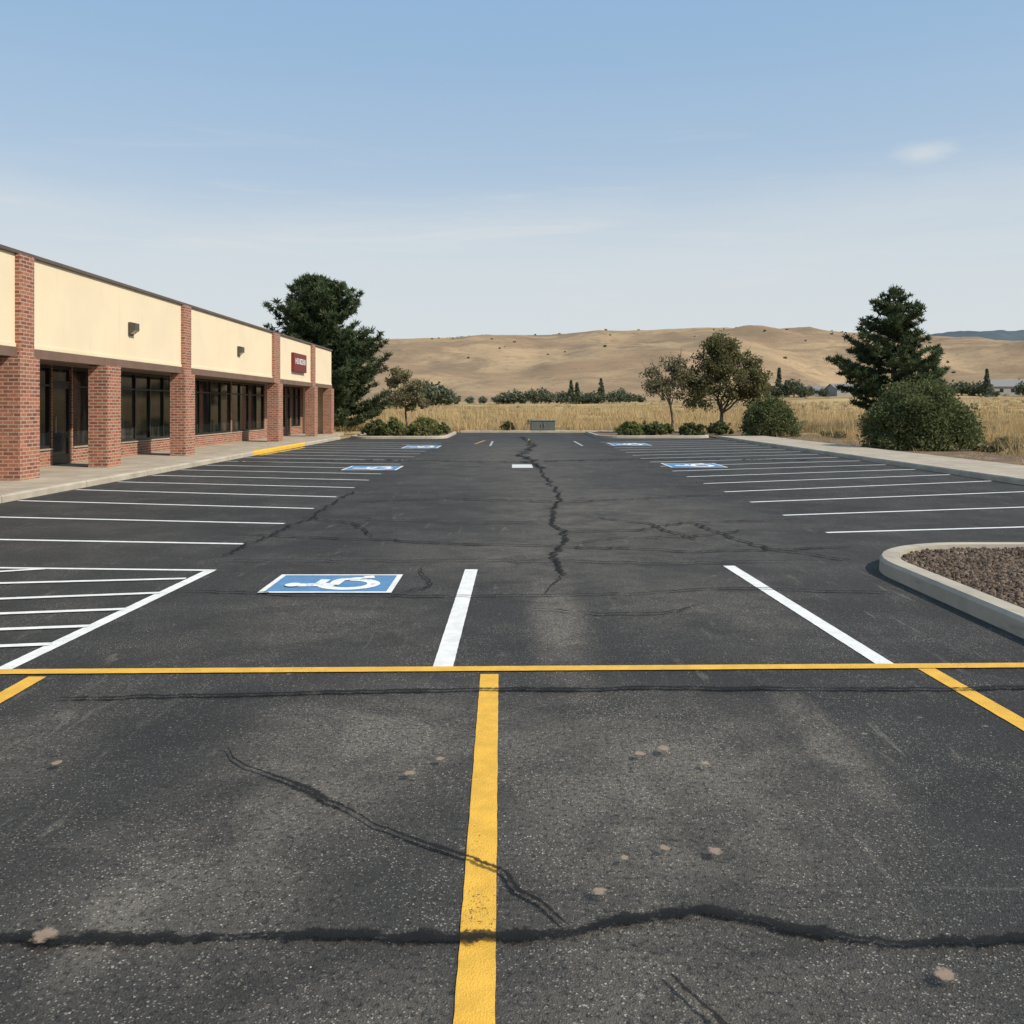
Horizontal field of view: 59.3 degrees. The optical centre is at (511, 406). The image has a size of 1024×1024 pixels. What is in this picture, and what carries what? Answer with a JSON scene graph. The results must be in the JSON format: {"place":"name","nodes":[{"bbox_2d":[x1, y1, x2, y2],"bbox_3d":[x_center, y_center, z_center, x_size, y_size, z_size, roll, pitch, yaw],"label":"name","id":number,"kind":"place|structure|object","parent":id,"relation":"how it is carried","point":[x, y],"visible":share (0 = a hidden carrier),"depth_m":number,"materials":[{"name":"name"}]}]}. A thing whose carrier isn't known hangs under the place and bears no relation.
{"place":"outdoors","nodes":[
{"label":"outdoors","id":0,"kind":"place"},
{"bbox_2d":[0,244,333,479],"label":"shop building","id":1,"kind":"structure","parent":0,"point":[84,376],"depth_m":24.40,"materials":[{"name":"beige paint"}]},
{"bbox_2d":[40,364,52,450],"bbox_3d":[-11.665,0.010,21.350,0.190,2.140,2.700,0,0,0],"label":"window","id":2,"kind":"structure","parent":1,"relation":"in","point":[45,370],"depth_m":22.55,"materials":[{"name":"black glass"}]},
{"bbox_2d":[53,365,70,464],"bbox_3d":[-11.680,0.205,23.250,0.160,2.530,1.000,0,0,0],"label":"door","id":3,"kind":"structure","parent":1,"relation":"in","point":[61,384],"depth_m":23.36,"materials":[{"name":"black glass"}]},
{"bbox_2d":[73,367,87,447],"bbox_3d":[-11.665,0.010,24.900,0.190,2.140,2.200,0,0,0],"label":"window","id":4,"kind":"structure","parent":1,"relation":"in","point":[80,375],"depth_m":24.38,"materials":[{"name":"black glass"}]},
{"bbox_2d":[128,322,138,335],"bbox_3d":[-10.005,-2.065,23.800,0.190,0.350,0.280,0,0,0],"label":"wall lamp","id":5,"kind":"object","parent":1,"relation":"attached to","point":[133,329],"visible":1,"depth_m":23.67,"materials":[{"name":"metal"}]},
{"bbox_2d":[121,372,169,442],"bbox_3d":[-11.665,0.010,28.950,0.190,2.140,4.500,0,0,0],"label":"window","id":6,"kind":"structure","parent":1,"relation":"in","point":[145,398],"depth_m":28.63,"materials":[{"name":"black glass"}]},
{"bbox_2d":[195,378,231,436],"bbox_3d":[-11.665,0.010,34.750,0.190,2.140,4.900,0,0,0],"label":"window","id":7,"kind":"structure","parent":1,"relation":"in","point":[212,397],"depth_m":35.13,"materials":[{"name":"black glass"}]},
{"bbox_2d":[232,382,264,432],"bbox_3d":[-11.665,0.010,39.750,0.190,2.140,4.900,0,0,0],"label":"window","id":8,"kind":"structure","parent":1,"relation":"in","point":[247,398],"depth_m":39.72,"materials":[{"name":"black glass"}]},
{"bbox_2d":[283,386,285,427],"bbox_3d":[-11.665,0.010,44.850,0.190,2.140,2.500,0,0,0],"label":"window","id":9,"kind":"structure","parent":1,"relation":"in","point":[283,386],"depth_m":46.04,"materials":[{"name":"black glass"}]},
{"bbox_2d":[286,386,289,434],"bbox_3d":[-11.680,0.205,46.700,0.160,2.530,1.000,0,0,0],"label":"door","id":10,"kind":"structure","parent":1,"relation":"in","point":[287,388],"depth_m":46.87,"materials":[{"name":"black glass"}]},
{"bbox_2d":[291,387,300,427],"bbox_3d":[-11.665,0.010,48.350,0.190,2.140,2.100,0,0,0],"label":"window","id":11,"kind":"structure","parent":1,"relation":"in","point":[295,392],"depth_m":48.36,"materials":[{"name":"black glass"}]},
{"bbox_2d":[291,352,306,372],"bbox_3d":[-10.021,-2.070,42.400,0.158,0.860,2.500,0,0,0],"label":"shop sign","id":12,"kind":"object","parent":1,"relation":"attached to","point":[298,362],"visible":1,"depth_m":41.99,"materials":[{"name":"red plastic"}]},
{"bbox_2d":[0,433,343,493],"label":"sidewalk","id":13,"kind":"structure","parent":0,"point":[61,473],"depth_m":23.48,"materials":[{"name":"concrete"}]},
{"bbox_2d":[359,432,451,435],"bbox_3d":[-5.800,1.515,49.900,4.680,0.001,9.080,0,0,0],"label":"planting bed","id":14,"kind":"object","parent":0,"point":[413,435],"visible":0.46,"depth_m":47.84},
{"bbox_2d":[360,418,388,435],"bbox_3d":[-7.249,1.073,47.663,1.459,0.971,1.444,0,0,-32],"label":"shrub","id":15,"kind":"object","parent":14,"relation":"on","point":[368,427],"visible":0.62,"depth_m":47.34,"materials":[{"name":"green plant"}]},
{"bbox_2d":[380,416,410,435],"bbox_3d":[-6.095,1.012,47.001,1.705,1.088,1.397,0,0,0],"label":"shrub","id":16,"kind":"object","parent":14,"relation":"on","point":[394,426],"visible":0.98,"depth_m":46.71,"materials":[{"name":"green plant"}]},
{"bbox_2d":[385,366,430,426],"bbox_3d":[-5.975,-0.397,50.970,2.724,3.843,2.206,0,0,0],"label":"leafy tree","id":17,"kind":"object","parent":14,"relation":"on","point":[409,396],"visible":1,"depth_m":50.66,"materials":[{"name":"green plant"}]},
{"bbox_2d":[408,416,443,435],"bbox_3d":[-4.561,0.988,47.297,1.949,1.140,1.866,0,0,0],"label":"shrub","id":18,"kind":"object","parent":14,"relation":"on","point":[424,422],"visible":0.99,"depth_m":46.97,"materials":[{"name":"green plant"}]},
{"bbox_2d":[432,421,450,433],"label":"shrub","id":19,"kind":"object","parent":14,"relation":"on","point":[445,428],"visible":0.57,"depth_m":49.78,"materials":[{"name":"green plant"}]},
{"bbox_2d":[0,433,1023,1023],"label":"parking lot","id":20,"kind":"structure","parent":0,"point":[894,813],"depth_m":4.24,"materials":[{"name":"black asphalt"}]},
{"bbox_2d":[0,676,44,702],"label":"parking line","id":21,"kind":"object","parent":20,"relation":"on","point":[14,689],"visible":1,"depth_m":5.12,"materials":[{"name":"yellow paint"}]},
{"bbox_2d":[0,642,52,646],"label":"hatching line","id":22,"kind":"object","parent":20,"relation":"on","point":[23,644],"visible":1,"depth_m":6.03,"materials":[{"name":"white paint"}]},
{"bbox_2d":[0,624,89,629],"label":"hatching line","id":23,"kind":"object","parent":20,"relation":"on","point":[39,627],"visible":1,"depth_m":6.50,"materials":[{"name":"white paint"}]},
{"bbox_2d":[0,608,125,613],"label":"hatching line","id":24,"kind":"object","parent":20,"relation":"on","point":[51,611],"visible":1,"depth_m":7.00,"materials":[{"name":"white paint"}]},
{"bbox_2d":[0,592,160,598],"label":"hatching line","id":25,"kind":"object","parent":20,"relation":"on","point":[80,595],"visible":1,"depth_m":7.60,"materials":[{"name":"white paint"}]},
{"bbox_2d":[0,578,185,583],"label":"hatching line","id":26,"kind":"object","parent":20,"relation":"on","point":[91,580],"visible":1,"depth_m":8.26,"materials":[{"name":"white paint"}]},
{"bbox_2d":[0,571,212,668],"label":"parking line","id":27,"kind":"object","parent":20,"relation":"on","point":[56,643],"visible":1,"depth_m":6.57,"materials":[{"name":"white paint"}]},
{"bbox_2d":[0,567,214,570],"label":"hatching line","id":28,"kind":"object","parent":20,"relation":"on","point":[111,568],"visible":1,"depth_m":8.84,"materials":[{"name":"white paint"}]},
{"bbox_2d":[0,539,243,543],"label":"parking line","id":29,"kind":"object","parent":20,"relation":"on","point":[121,541],"visible":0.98,"depth_m":10.68,"materials":[{"name":"white paint"}]},
{"bbox_2d":[0,452,253,502],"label":"kerb","id":30,"kind":"structure","parent":20,"relation":"on","point":[28,493],"depth_m":18.88,"materials":[{"name":"concrete"}]},
{"bbox_2d":[5,517,283,523],"bbox_3d":[-5.770,1.596,12.780,5.376,0.001,0.088,0,0,10],"label":"parking line","id":31,"kind":"object","parent":20,"relation":"on","point":[143,520],"visible":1,"depth_m":12.66,"materials":[{"name":"white paint"}]},
{"bbox_2d":[19,500,312,508],"bbox_3d":[-5.770,1.596,14.760,5.434,0.001,0.088,0,0,13],"label":"parking line","id":32,"kind":"object","parent":20,"relation":"on","point":[168,504],"visible":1,"depth_m":14.73,"materials":[{"name":"white paint"}]},
{"bbox_2d":[77,489,333,496],"bbox_3d":[-5.770,1.596,16.690,5.482,0.001,0.088,0,0,15],"label":"parking line","id":33,"kind":"object","parent":20,"relation":"on","point":[214,493],"visible":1,"depth_m":16.61,"materials":[{"name":"white paint"}]},
{"bbox_2d":[140,482,354,487],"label":"parking line","id":34,"kind":"object","parent":20,"relation":"on","point":[236,484],"visible":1,"depth_m":18.53,"materials":[{"name":"white paint"}]},
{"bbox_2d":[249,443,304,454],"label":"kerb","id":35,"kind":"structure","parent":20,"relation":"on","point":[272,449],"depth_m":32.54,"materials":[{"name":"yellow paint"}]},
{"bbox_2d":[303,437,339,445],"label":"kerb","id":36,"kind":"structure","parent":20,"relation":"on","point":[321,441],"depth_m":40.19,"materials":[{"name":"concrete"}]},
{"bbox_2d":[257,574,402,592],"bbox_3d":[-1.610,1.588,8.130,1.150,0.011,0.840,0,0,0],"label":"accessible parking symbol","id":37,"kind":"object","parent":20,"relation":"on","point":[334,583],"visible":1,"depth_m":8.10,"materials":[{"name":"blue paint"}]},
{"bbox_2d":[342,466,402,469],"bbox_3d":[-3.620,1.588,23.500,1.400,0.011,1.600,0,0,0],"label":"accessible parking symbol","id":38,"kind":"object","parent":20,"relation":"on","point":[373,468],"visible":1,"depth_m":23.33,"materials":[{"name":"blue paint"}]},
{"bbox_2d":[351,431,455,438],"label":"kerb","id":39,"kind":"structure","parent":20,"relation":"on","point":[356,436],"depth_m":45.22,"materials":[{"name":"concrete"}]},
{"bbox_2d":[402,445,441,447],"bbox_3d":[-3.600,1.588,36.000,1.400,0.011,2.400,0,0,0],"label":"accessible parking symbol","id":40,"kind":"object","parent":20,"relation":"on","point":[422,446],"visible":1,"depth_m":36.32,"materials":[{"name":"blue paint"}]},
{"bbox_2d":[433,569,477,665],"bbox_3d":[-0.413,1.596,7.175,0.128,0.001,3.350,0,0,0],"label":"parking line","id":41,"kind":"object","parent":20,"relation":"on","point":[447,650],"visible":0.98,"depth_m":6.67,"materials":[{"name":"white paint"}]},
{"bbox_2d":[453,674,498,1023],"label":"parking line","id":42,"kind":"object","parent":20,"relation":"on","point":[475,990],"visible":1,"depth_m":3.04,"materials":[{"name":"yellow paint"}]},
{"bbox_2d":[33,745,953,979],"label":"pavement stains","id":43,"kind":"object","parent":20,"relation":"on","point":[945,974],"visible":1,"depth_m":2.70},
{"bbox_2d":[0,469,1023,946],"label":"pavement cracks","id":44,"kind":"object","parent":20,"relation":"on","point":[424,935],"visible":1,"depth_m":2.72,"materials":[{"name":"black asphalt"}]},
{"bbox_2d":[0,663,1023,673],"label":"dividing line","id":45,"kind":"object","parent":20,"relation":"on","point":[498,668],"visible":1,"depth_m":5.48,"materials":[{"name":"yellow paint"}]},
{"bbox_2d":[461,431,585,432],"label":"kerb","id":46,"kind":"structure","parent":20,"relation":"on","point":[522,431],"depth_m":56.01,"materials":[{"name":"concrete"}]},
{"bbox_2d":[195,437,885,1023],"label":"pavement cracks","id":47,"kind":"object","parent":20,"relation":"on","point":[719,1019],"visible":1,"depth_m":9.98,"materials":[{"name":"black asphalt"}]},
{"bbox_2d":[608,443,651,445],"bbox_3d":[5.000,1.588,38.500,1.600,0.011,2.600,0,0,0],"label":"accessible parking symbol","id":48,"kind":"object","parent":20,"relation":"on","point":[628,444],"visible":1,"depth_m":38.16,"materials":[{"name":"blue paint"}]},
{"bbox_2d":[585,431,708,437],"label":"kerb","id":49,"kind":"structure","parent":20,"relation":"on","point":[590,433],"depth_m":46.11,"materials":[{"name":"concrete"}]},
{"bbox_2d":[661,463,727,467],"bbox_3d":[4.950,1.588,24.600,1.500,0.011,1.800,0,0,0],"label":"accessible parking symbol","id":50,"kind":"object","parent":20,"relation":"on","point":[692,465],"visible":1,"depth_m":24.46,"materials":[{"name":"blue paint"}]},
{"bbox_2d":[724,566,893,663],"bbox_3d":[2.250,1.596,7.315,0.118,0.001,3.473,0,0,-2],"label":"parking line","id":51,"kind":"object","parent":20,"relation":"on","point":[862,649],"visible":1,"depth_m":6.73,"materials":[{"name":"white paint"}]},
{"bbox_2d":[704,474,949,483],"bbox_3d":[7.175,1.596,20.020,6.824,0.001,0.088,0,0,-21],"label":"parking line","id":52,"kind":"object","parent":20,"relation":"on","point":[818,479],"visible":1,"depth_m":19.81,"materials":[{"name":"white paint"}]},
{"bbox_2d":[726,481,981,491],"bbox_3d":[7.175,1.596,18.190,6.824,0.001,0.088,0,0,-21],"label":"parking line","id":53,"kind":"object","parent":20,"relation":"on","point":[850,486],"visible":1,"depth_m":18.07,"materials":[{"name":"white paint"}]},
{"bbox_2d":[717,436,1023,484],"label":"kerb","id":54,"kind":"structure","parent":20,"relation":"on","point":[989,476],"depth_m":24.15,"materials":[{"name":"concrete"}]},
{"bbox_2d":[757,491,1023,501],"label":"parking line","id":55,"kind":"object","parent":20,"relation":"on","point":[888,496],"visible":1,"depth_m":15.87,"materials":[{"name":"white paint"}]},
{"bbox_2d":[792,507,1019,514],"bbox_3d":[7.175,1.596,14.105,6.561,0.001,0.088,0,0,-15],"label":"parking line","id":56,"kind":"object","parent":20,"relation":"on","point":[901,511],"visible":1,"depth_m":13.75,"materials":[{"name":"white paint"}]},
{"bbox_2d":[827,526,1023,532],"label":"parking line","id":57,"kind":"object","parent":20,"relation":"on","point":[924,529],"visible":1,"depth_m":11.73,"materials":[{"name":"white paint"}]},
{"bbox_2d":[879,542,1023,638],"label":"kerb","id":58,"kind":"structure","parent":20,"relation":"on","point":[1000,613],"depth_m":7.49,"materials":[{"name":"concrete"}]},
{"bbox_2d":[918,668,1023,730],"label":"parking line","id":59,"kind":"object","parent":20,"relation":"on","point":[1011,717],"visible":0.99,"depth_m":4.93,"materials":[{"name":"yellow paint"}]},
{"bbox_2d":[0,0,1023,338],"label":"sky","id":60,"kind":"structure","parent":0,"point":[466,167],"materials":[{"name":"blue"}]},
{"bbox_2d":[56,395,1023,464],"bbox_3d":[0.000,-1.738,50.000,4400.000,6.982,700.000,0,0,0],"label":"ground","id":61,"kind":"structure","parent":0,"point":[815,399],"depth_m":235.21,"materials":[{"name":"beige plant"}]},
{"bbox_2d":[260,272,393,428],"bbox_3d":[-12.626,-3.702,59.874,9.582,10.650,9.099,0,0,0],"label":"pine tree","id":62,"kind":"object","parent":61,"relation":"on","point":[314,309],"visible":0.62,"depth_m":58.77,"materials":[{"name":"green plant"}]},
{"bbox_2d":[385,391,399,408],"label":"distant tree","id":63,"kind":"object","parent":61,"relation":"on","point":[393,402],"visible":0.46,"depth_m":188.97,"materials":[{"name":"green plant"}]},
{"bbox_2d":[421,380,439,405],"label":"distant tree","id":64,"kind":"object","parent":61,"relation":"on","point":[431,392],"visible":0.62,"depth_m":248.75,"materials":[{"name":"green plant"}]},
{"bbox_2d":[423,381,451,405],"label":"distant tree","id":65,"kind":"object","parent":61,"relation":"on","point":[443,395],"visible":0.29,"depth_m":254.90,"materials":[{"name":"green plant"}]},
{"bbox_2d":[499,420,515,430],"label":"shrub","id":66,"kind":"object","parent":61,"relation":"on","point":[506,425],"visible":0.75,"depth_m":57.81,"materials":[{"name":"green plant"}]},
{"bbox_2d":[504,388,525,403],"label":"distant tree","id":67,"kind":"object","parent":61,"relation":"on","point":[510,398],"visible":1,"depth_m":299.30,"materials":[{"name":"green plant"}]},
{"bbox_2d":[523,388,542,403],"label":"distant tree","id":68,"kind":"object","parent":61,"relation":"on","point":[532,396],"visible":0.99,"depth_m":299.10,"materials":[{"name":"green plant"}]},
{"bbox_2d":[530,420,555,430],"bbox_3d":[1.950,1.230,57.300,1.800,0.780,1.200,0,0,0],"label":"utility cabinet","id":69,"kind":"object","parent":61,"relation":"on","point":[542,425],"visible":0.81,"depth_m":56.77,"materials":[{"name":"metal"}]},
{"bbox_2d":[540,392,556,403],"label":"distant tree","id":70,"kind":"object","parent":61,"relation":"on","point":[548,397],"visible":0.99,"depth_m":298.95,"materials":[{"name":"green plant"}]},
{"bbox_2d":[554,390,566,403],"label":"distant tree","id":71,"kind":"object","parent":61,"relation":"on","point":[560,398],"visible":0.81,"depth_m":309.15,"materials":[{"name":"green plant"}]},
{"bbox_2d":[563,380,577,403],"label":"distant conifer","id":72,"kind":"object","parent":61,"relation":"on","point":[571,394],"visible":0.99,"depth_m":299.57,"materials":[{"name":"green plant"}]},
{"bbox_2d":[571,382,580,403],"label":"distant conifer","id":73,"kind":"object","parent":61,"relation":"on","point":[577,391],"visible":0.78,"depth_m":303.58,"materials":[{"name":"green plant"}]},
{"bbox_2d":[578,390,603,403],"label":"distant tree","id":74,"kind":"object","parent":61,"relation":"on","point":[590,397],"visible":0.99,"depth_m":299.30,"materials":[{"name":"green plant"}]},
{"bbox_2d":[594,378,606,403],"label":"distant conifer","id":75,"kind":"object","parent":61,"relation":"on","point":[601,389],"visible":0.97,"depth_m":299.62,"materials":[{"name":"green plant"}]},
{"bbox_2d":[605,391,618,402],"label":"distant tree","id":76,"kind":"object","parent":61,"relation":"on","point":[612,398],"visible":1,"depth_m":299.31,"materials":[{"name":"green plant"}]},
{"bbox_2d":[611,387,627,402],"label":"distant tree","id":77,"kind":"object","parent":61,"relation":"on","point":[621,392],"visible":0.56,"depth_m":309.21,"materials":[{"name":"green plant"}]},
{"bbox_2d":[619,392,637,402],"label":"distant tree","id":78,"kind":"object","parent":61,"relation":"on","point":[625,397],"visible":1,"depth_m":299.25,"materials":[{"name":"green plant"}]},
{"bbox_2d":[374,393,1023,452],"bbox_3d":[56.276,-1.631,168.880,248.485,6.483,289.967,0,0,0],"label":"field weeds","id":79,"kind":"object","parent":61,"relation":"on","point":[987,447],"visible":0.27,"depth_m":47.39,"materials":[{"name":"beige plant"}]},
{"bbox_2d":[773,367,786,396],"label":"distant conifer","id":80,"kind":"object","parent":61,"relation":"on","point":[780,390],"visible":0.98,"depth_m":299.56,"materials":[{"name":"green plant"}]},
{"bbox_2d":[784,378,804,396],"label":"distant tree","id":81,"kind":"object","parent":61,"relation":"on","point":[791,385],"visible":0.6,"depth_m":299.30,"materials":[{"name":"green plant"}]},
{"bbox_2d":[791,383,808,397],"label":"distant tree","id":82,"kind":"object","parent":61,"relation":"on","point":[803,392],"visible":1,"depth_m":289.03,"materials":[{"name":"green plant"}]},
{"bbox_2d":[825,384,853,396],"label":"house","id":83,"kind":"structure","parent":61,"relation":"on","point":[833,390],"depth_m":297.59,"materials":[{"name":"white"}]},
{"bbox_2d":[706,432,1023,464],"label":"planting strip","id":84,"kind":"object","parent":61,"relation":"on","point":[1002,458],"visible":0.38,"depth_m":31.05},
{"bbox_2d":[705,420,733,434],"bbox_3d":[11.582,1.131,50.479,1.445,0.856,1.346,0,0,-32],"label":"shrub","id":85,"kind":"object","parent":84,"relation":"on","point":[718,427],"visible":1,"depth_m":50.20,"materials":[{"name":"green plant"}]},
{"bbox_2d":[674,330,772,422],"bbox_3d":[12.392,-1.485,52.511,5.667,6.125,3.955,0,0,17],"label":"leafy tree","id":86,"kind":"object","parent":84,"relation":"on","point":[749,380],"visible":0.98,"depth_m":52.01,"materials":[{"name":"green plant"}]},
{"bbox_2d":[738,395,803,436],"bbox_3d":[13.785,0.443,47.998,3.318,2.312,3.375,0,0,0],"label":"shrub","id":87,"kind":"object","parent":84,"relation":"on","point":[772,415],"visible":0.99,"depth_m":47.29,"materials":[{"name":"green plant"}]},
{"bbox_2d":[856,371,990,451],"bbox_3d":[15.373,0.123,33.513,4.714,2.951,4.116,0,0,0],"label":"shrub","id":88,"kind":"object","parent":84,"relation":"on","point":[935,409],"visible":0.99,"depth_m":32.48,"materials":[{"name":"green plant"}]},
{"bbox_2d":[823,284,950,414],"bbox_3d":[24.788,-3.161,58.266,7.487,9.561,8.458,0,0,39],"label":"pine tree","id":89,"kind":"object","parent":61,"relation":"on","point":[896,325],"visible":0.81,"depth_m":57.06,"materials":[{"name":"green plant"}]},
{"bbox_2d":[951,381,967,394],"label":"distant tree","id":90,"kind":"object","parent":61,"relation":"on","point":[960,386],"visible":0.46,"depth_m":309.02,"materials":[{"name":"green plant"}]},
{"bbox_2d":[964,381,981,395],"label":"distant tree","id":91,"kind":"object","parent":61,"relation":"on","point":[971,390],"visible":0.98,"depth_m":298.95,"materials":[{"name":"green plant"}]},
{"bbox_2d":[977,369,994,396],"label":"distant conifer","id":92,"kind":"object","parent":61,"relation":"on","point":[986,382],"visible":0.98,"depth_m":279.67,"materials":[{"name":"green plant"}]},
{"bbox_2d":[980,379,1023,395],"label":"house","id":93,"kind":"structure","parent":61,"relation":"on","point":[1004,386],"depth_m":292.47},
{"bbox_2d":[1014,381,1023,395],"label":"distant tree","id":94,"kind":"object","parent":61,"relation":"on","point":[1019,389],"visible":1,"depth_m":279.84,"materials":[{"name":"green plant"}]},
{"bbox_2d":[592,432,683,434],"bbox_3d":[7.350,1.515,50.600,5.580,0.001,8.880,0,0,0],"label":"planting bed","id":95,"kind":"object","parent":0,"point":[615,433],"visible":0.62,"depth_m":51.45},
{"bbox_2d":[614,421,644,434],"bbox_3d":[6.332,1.132,48.179,1.632,0.852,1.528,0,0,33],"label":"shrub","id":96,"kind":"object","parent":95,"relation":"on","point":[635,428],"visible":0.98,"depth_m":47.87,"materials":[{"name":"green plant"}]},
{"bbox_2d":[641,420,664,434],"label":"shrub","id":97,"kind":"object","parent":95,"relation":"on","point":[653,427],"visible":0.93,"depth_m":48.62,"materials":[{"name":"green plant"}]},
{"bbox_2d":[656,423,674,433],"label":"shrub","id":98,"kind":"object","parent":95,"relation":"on","point":[667,428],"visible":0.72,"depth_m":50.25,"materials":[{"name":"green plant"}]},
{"bbox_2d":[638,348,695,432],"bbox_3d":[8.960,-0.936,51.999,3.491,4.918,2.160,0,0,-18],"label":"leafy tree","id":99,"kind":"object","parent":95,"relation":"on","point":[662,385],"visible":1,"depth_m":51.70,"materials":[{"name":"green plant"}]},
{"bbox_2d":[678,422,706,434],"bbox_3d":[9.626,1.156,48.072,1.540,0.804,1.589,0,0,0],"label":"shrub","id":100,"kind":"object","parent":95,"relation":"on","point":[686,428],"visible":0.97,"depth_m":47.70,"materials":[{"name":"green plant"}]},
{"bbox_2d":[354,325,1023,402],"bbox_3d":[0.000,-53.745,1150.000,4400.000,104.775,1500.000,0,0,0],"label":"hills","id":101,"kind":"structure","parent":0,"point":[489,369],"depth_m":759.29,"materials":[{"name":"beige plant"}]},
{"bbox_2d":[385,327,996,372],"bbox_3d":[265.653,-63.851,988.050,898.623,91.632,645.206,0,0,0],"label":"hillside scrub","id":102,"kind":"object","parent":101,"relation":"on","point":[764,330],"visible":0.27,"depth_m":912.04,"materials":[{"name":"green plant"}]},
{"bbox_2d":[725,436,1023,477],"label":"sidewalk","id":103,"kind":"structure","parent":0,"point":[1014,470],"depth_m":26.80,"materials":[{"name":"concrete"}]},
{"bbox_2d":[901,546,1023,607],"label":"gravel","id":104,"kind":"structure","parent":0,"point":[1008,571],"depth_m":8.41,"materials":[{"name":"gravel"}]},
{"bbox_2d":[930,330,1023,340],"bbox_3d":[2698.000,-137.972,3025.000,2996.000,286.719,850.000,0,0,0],"label":"forested hills","id":105,"kind":"structure","parent":0,"point":[1018,335],"depth_m":3187.14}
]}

